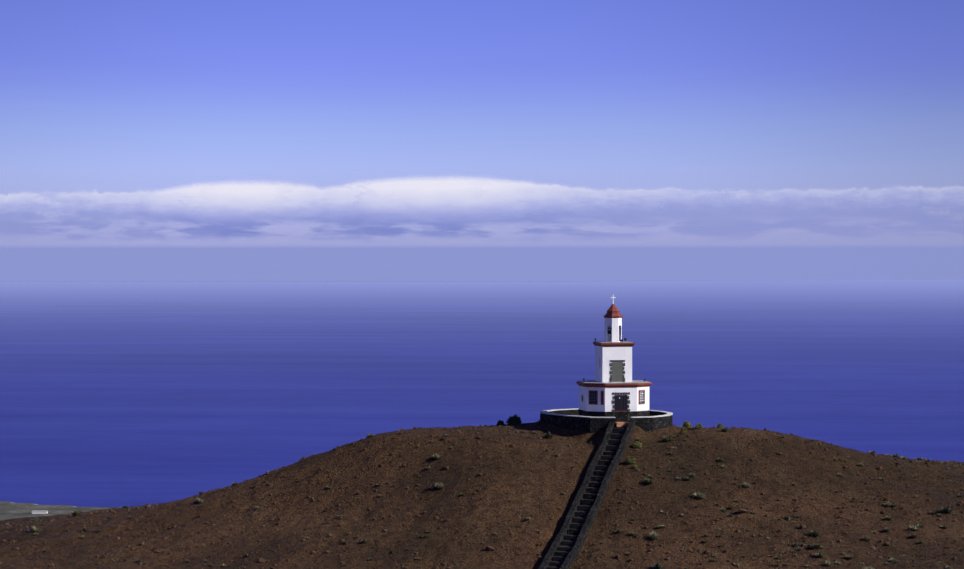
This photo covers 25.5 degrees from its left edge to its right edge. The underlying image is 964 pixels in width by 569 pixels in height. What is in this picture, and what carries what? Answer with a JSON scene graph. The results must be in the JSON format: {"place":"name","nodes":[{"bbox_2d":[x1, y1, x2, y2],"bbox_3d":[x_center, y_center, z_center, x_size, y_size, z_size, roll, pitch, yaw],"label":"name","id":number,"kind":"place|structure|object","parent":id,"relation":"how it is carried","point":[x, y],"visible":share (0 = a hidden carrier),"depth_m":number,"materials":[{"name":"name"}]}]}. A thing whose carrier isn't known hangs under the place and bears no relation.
{"place":"outdoors","nodes":[
{"label":"outdoors","id":0,"kind":"place"},
{"bbox_2d":[0,280,963,506],"bbox_3d":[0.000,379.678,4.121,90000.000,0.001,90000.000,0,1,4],"label":"sea water","id":1,"kind":"structure","parent":0,"point":[121,394],"depth_m":7690.80,"materials":[{"name":"blue liquid"}]},
{"bbox_2d":[0,421,963,568],"bbox_3d":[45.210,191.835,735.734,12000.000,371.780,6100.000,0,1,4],"label":"hill","id":2,"kind":"structure","parent":0,"point":[460,460],"depth_m":171.56,"materials":[{"name":"brown soil"}]},
{"bbox_2d":[32,510,47,513],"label":"farm buildings","id":3,"kind":"structure","parent":2,"relation":"on","point":[39,511],"depth_m":3167.37,"materials":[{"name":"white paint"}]},
{"bbox_2d":[0,420,963,568],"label":"rocks","id":4,"kind":"object","parent":2,"relation":"on","point":[617,556],"visible":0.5,"depth_m":171.98,"materials":[{"name":"brown stone"}]},
{"bbox_2d":[0,424,963,568],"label":"shrubs","id":5,"kind":"object","parent":2,"relation":"on","point":[654,535],"visible":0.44,"depth_m":167.73,"materials":[{"name":"plant"}]},
{"bbox_2d":[538,418,634,568],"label":"stairway","id":6,"kind":"object","parent":2,"relation":"on","point":[566,546],"visible":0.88,"depth_m":168.46,"materials":[{"name":"grey stone"}]},
{"bbox_2d":[540,408,672,432],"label":"ring wall","id":7,"kind":"structure","parent":2,"relation":"on","point":[566,419],"depth_m":182.24,"materials":[{"name":"grey stone"}]},
{"bbox_2d":[496,415,723,468],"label":"shrubs","id":8,"kind":"object","parent":2,"relation":"on","point":[514,420],"visible":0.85,"depth_m":184.76,"materials":[{"name":"green plant"}]},
{"bbox_2d":[576,295,651,421],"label":"bell tower","id":9,"kind":"structure","parent":2,"relation":"on","point":[615,390],"depth_m":183.16,"materials":[{"name":"white paint"}]},
{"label":"platform floor","id":10,"kind":"structure","parent":2,"relation":"on","visible":0},
{"bbox_2d":[615,422,628,426],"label":"gate landing","id":11,"kind":"object","parent":10,"relation":"on","point":[620,424],"visible":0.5,"depth_m":180.71,"materials":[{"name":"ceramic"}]},
{"bbox_2d":[0,168,963,282],"bbox_3d":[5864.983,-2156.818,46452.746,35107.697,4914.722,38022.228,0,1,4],"label":"cloud","id":12,"kind":"structure","parent":0,"point":[451,229],"depth_m":39001.42,"materials":[{"name":"white"}]},
{"bbox_2d":[0,0,963,215],"label":"sky","id":13,"kind":"structure","parent":0,"point":[248,89],"materials":[{"name":"blue"}]}
]}

